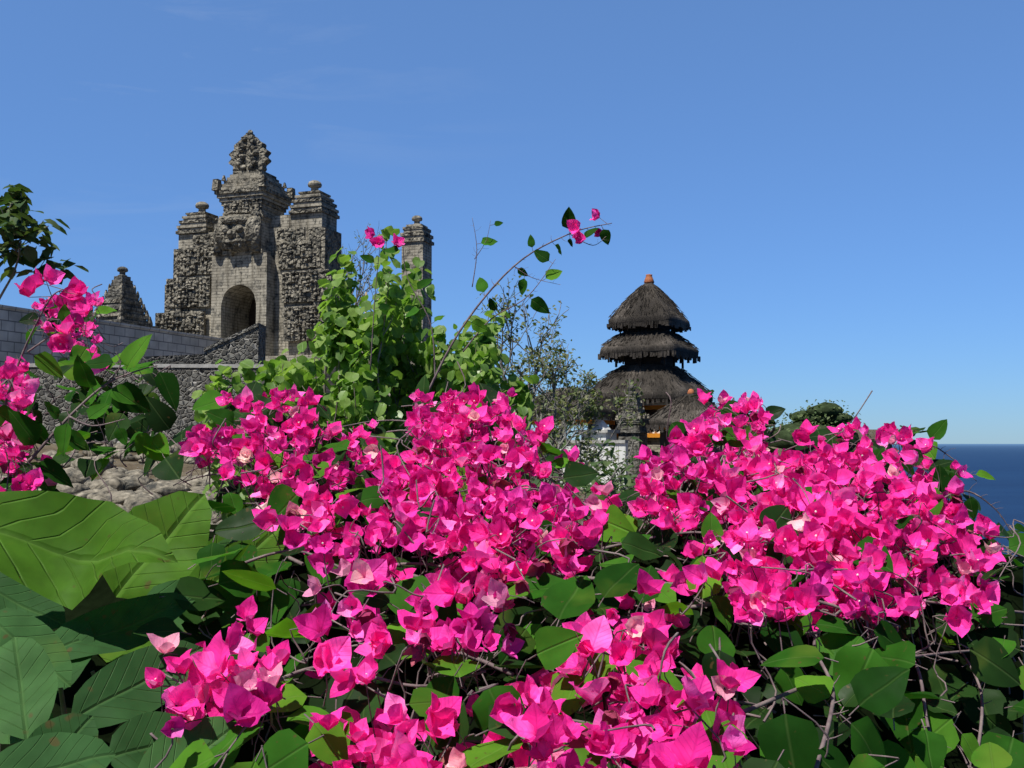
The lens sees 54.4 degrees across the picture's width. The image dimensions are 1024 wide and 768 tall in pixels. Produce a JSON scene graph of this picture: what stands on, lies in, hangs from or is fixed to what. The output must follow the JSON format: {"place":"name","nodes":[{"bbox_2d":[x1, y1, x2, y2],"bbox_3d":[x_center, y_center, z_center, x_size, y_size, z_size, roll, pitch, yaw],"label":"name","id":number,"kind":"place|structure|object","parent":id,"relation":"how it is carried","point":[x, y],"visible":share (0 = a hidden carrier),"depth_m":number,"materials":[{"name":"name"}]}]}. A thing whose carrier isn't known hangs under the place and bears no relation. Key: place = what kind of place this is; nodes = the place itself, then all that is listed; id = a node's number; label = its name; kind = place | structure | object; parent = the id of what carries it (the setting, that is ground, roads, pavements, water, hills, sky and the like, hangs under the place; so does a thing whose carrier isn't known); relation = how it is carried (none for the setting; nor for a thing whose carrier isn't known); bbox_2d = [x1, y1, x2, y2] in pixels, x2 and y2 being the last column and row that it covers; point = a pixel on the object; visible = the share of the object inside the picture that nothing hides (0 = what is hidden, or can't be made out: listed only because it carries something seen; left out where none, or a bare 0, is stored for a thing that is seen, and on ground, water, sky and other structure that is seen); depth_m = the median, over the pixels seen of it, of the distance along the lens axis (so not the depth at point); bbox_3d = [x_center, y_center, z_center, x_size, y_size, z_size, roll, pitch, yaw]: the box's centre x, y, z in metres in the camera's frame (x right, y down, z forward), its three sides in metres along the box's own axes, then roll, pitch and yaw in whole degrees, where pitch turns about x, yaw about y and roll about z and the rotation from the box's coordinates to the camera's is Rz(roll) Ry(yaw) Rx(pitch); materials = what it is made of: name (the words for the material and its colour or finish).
{"place":"outdoors","nodes":[
{"label":"outdoors","id":0,"kind":"place"},
{"bbox_2d":[0,183,88,298],"bbox_3d":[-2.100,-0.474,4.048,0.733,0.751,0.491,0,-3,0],"label":"tree","id":1,"kind":"object","parent":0,"point":[10,233],"depth_m":4.02,"materials":[{"name":"green plant"}]},
{"bbox_2d":[191,226,539,520],"bbox_3d":[-1.071,0.543,7.046,2.648,3.291,1.789,0,-3,0],"label":"hibiscus shrub","id":2,"kind":"object","parent":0,"point":[394,372],"depth_m":6.87,"materials":[{"name":"green plant"}]},
{"bbox_2d":[0,429,892,523],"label":"ground","id":3,"kind":"structure","parent":0,"point":[132,465],"depth_m":17.18,"materials":[{"name":"grey stone"}]},
{"bbox_2d":[0,441,221,523],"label":"rocks","id":4,"kind":"object","parent":3,"relation":"on","point":[128,491],"visible":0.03,"depth_m":13.46,"materials":[{"name":"grey stone"}]},
{"bbox_2d":[0,304,223,404],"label":"block wall","id":5,"kind":"structure","parent":3,"relation":"on","point":[162,342],"depth_m":27.02,"materials":[{"name":"grey stone"}]},
{"bbox_2d":[91,266,159,328],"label":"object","id":6,"kind":"structure","parent":3,"relation":"on","point":[121,296],"depth_m":29.81,"materials":[{"name":"stone"}]},
{"bbox_2d":[0,490,284,767],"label":"leaf plant","id":7,"kind":"object","parent":3,"relation":"on","point":[59,551],"visible":0.8,"depth_m":1.52,"materials":[{"name":"green plant"}]},
{"bbox_2d":[58,644,152,714],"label":"leaf stalks","id":8,"kind":"object","parent":7,"relation":"attached to","point":[62,701],"visible":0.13,"depth_m":1.37,"materials":[{"name":"green plant"}]},
{"bbox_2d":[24,323,265,446],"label":"rubble walls","id":9,"kind":"structure","parent":3,"relation":"on","point":[192,373],"depth_m":19.24,"materials":[{"name":"stone"}]},
{"bbox_2d":[155,130,433,405],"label":"temple gate","id":10,"kind":"structure","parent":3,"relation":"on","point":[253,255],"depth_m":32.18,"materials":[{"name":"stone"}]},
{"bbox_2d":[341,223,392,312],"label":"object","id":11,"kind":"object","parent":3,"relation":"on","point":[358,291],"depth_m":36.40,"materials":[{"name":"green plant"}]},
{"bbox_2d":[0,297,1023,767],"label":"bougainvillea leaves","id":12,"kind":"object","parent":3,"relation":"on","point":[872,679],"visible":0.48,"depth_m":1.55,"materials":[{"name":"plant"}]},
{"bbox_2d":[0,284,1023,767],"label":"bougainvillea branches","id":13,"kind":"object","parent":3,"relation":"on","point":[702,604],"visible":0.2,"depth_m":1.68,"materials":[{"name":"plant"}]},
{"bbox_2d":[0,291,1005,767],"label":"bougainvillea flowers","id":14,"kind":"object","parent":13,"relation":"on","point":[246,697],"visible":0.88,"depth_m":1.72,"materials":[{"name":"pink plant"}]},
{"bbox_2d":[0,207,1023,531],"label":"leaves","id":15,"kind":"object","parent":13,"relation":"on","point":[128,397],"visible":0.92,"depth_m":2.23,"materials":[{"name":"green plant"}]},
{"bbox_2d":[528,385,579,424],"bbox_3d":[0.044,1.054,15.194,1.598,2.556,2.261,-2,-4,28],"label":"shrub","id":16,"kind":"object","parent":3,"relation":"on","point":[569,406],"visible":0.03,"depth_m":15.48,"materials":[{"name":"green plant"}]},
{"bbox_2d":[499,364,576,426],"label":"dry tree leaves","id":17,"kind":"object","parent":16,"relation":"on","point":[557,403],"visible":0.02,"depth_m":15.55,"materials":[{"name":"brown plant"}]},
{"bbox_2d":[528,385,613,488],"bbox_3d":[0.525,1.148,11.851,1.368,2.268,0.972,0,-3,0],"label":"shrub","id":18,"kind":"object","parent":3,"relation":"on","point":[562,439],"visible":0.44,"depth_m":11.64,"materials":[{"name":"green plant"}]},
{"bbox_2d":[527,378,618,484],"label":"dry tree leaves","id":19,"kind":"object","parent":18,"relation":"attached to","point":[586,452],"visible":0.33,"depth_m":11.72,"materials":[{"name":"green plant"}]},
{"bbox_2d":[528,387,620,439],"bbox_3d":[2.021,2.376,34.941,3.250,4.500,3.244,-2,-4,29],"label":"shrub","id":20,"kind":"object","parent":3,"relation":"on","point":[610,420],"depth_m":34.28,"materials":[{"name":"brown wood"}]},
{"bbox_2d":[510,339,642,495],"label":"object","id":21,"kind":"object","parent":3,"relation":"on","point":[553,385],"visible":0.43,"depth_m":13.94,"materials":[{"name":"green plant"}]},
{"bbox_2d":[504,333,645,445],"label":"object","id":22,"kind":"object","parent":21,"relation":"on","point":[591,414],"visible":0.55,"depth_m":13.88,"materials":[{"name":"green plant"}]},
{"bbox_2d":[546,419,627,490],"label":"compound wall","id":23,"kind":"structure","parent":3,"relation":"on","point":[605,432],"depth_m":32.71,"materials":[{"name":"white paint"}]},
{"bbox_2d":[615,385,649,486],"bbox_3d":[4.187,2.306,34.442,0.935,4.580,0.935,-2,-4,29],"label":"stone shrine","id":24,"kind":"object","parent":3,"relation":"on","point":[628,432],"visible":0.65,"depth_m":34.16,"materials":[{"name":"grey stone"}]},
{"bbox_2d":[588,274,714,456],"bbox_3d":[5.137,0.313,37.052,3.928,8.870,3.890,-2,-4,29],"label":"thatched pagoda","id":25,"kind":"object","parent":3,"relation":"on","point":[647,348],"visible":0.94,"depth_m":36.14,"materials":[{"name":"plant"}]},
{"bbox_2d":[646,389,721,491],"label":"pavilion","id":26,"kind":"structure","parent":3,"relation":"on","point":[687,407],"depth_m":32.42,"materials":[{"name":"brown wood"}]},
{"bbox_2d":[579,399,864,453],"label":"tree","id":27,"kind":"object","parent":3,"relation":"on","point":[824,409],"depth_m":49.26,"materials":[{"name":"green plant"}]},
{"bbox_2d":[0,218,1011,533],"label":"branches","id":28,"kind":"object","parent":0,"point":[68,418],"visible":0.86,"depth_m":2.33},
{"bbox_2d":[0,208,933,490],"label":"bougainvillea flowers","id":29,"kind":"object","parent":28,"relation":"attached to","point":[26,390],"visible":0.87,"depth_m":2.27,"materials":[{"name":"pink plant"}]},
{"bbox_2d":[0,396,1023,767],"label":"bougainvillea bush","id":30,"kind":"object","parent":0,"point":[100,594],"visible":0.07,"depth_m":1.81,"materials":[{"name":"plant"}]},
{"bbox_2d":[0,0,1023,443],"label":"sky","id":31,"kind":"structure","parent":0,"point":[829,194],"materials":[{"name":"blue"}]},
{"bbox_2d":[472,275,568,488],"bbox_3d":[0.032,0.449,12.986,1.449,3.717,2.478,0,-3,0],"label":"dry tree","id":32,"kind":"object","parent":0,"point":[550,348],"depth_m":12.90,"materials":[{"name":"green plant"}]},
{"bbox_2d":[531,425,682,522],"bbox_3d":[1.291,3.737,16.722,9.675,6.840,17.279,0,-3,0],"label":"scrub","id":33,"kind":"object","parent":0,"point":[627,480],"depth_m":10.96,"materials":[{"name":"green plant"}]},
{"bbox_2d":[892,444,1023,555],"bbox_3d":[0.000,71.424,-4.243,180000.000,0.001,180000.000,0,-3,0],"label":"sea","id":34,"kind":"structure","parent":0,"point":[1002,465],"depth_m":2077.21,"materials":[{"name":"blue liquid"}]}
]}

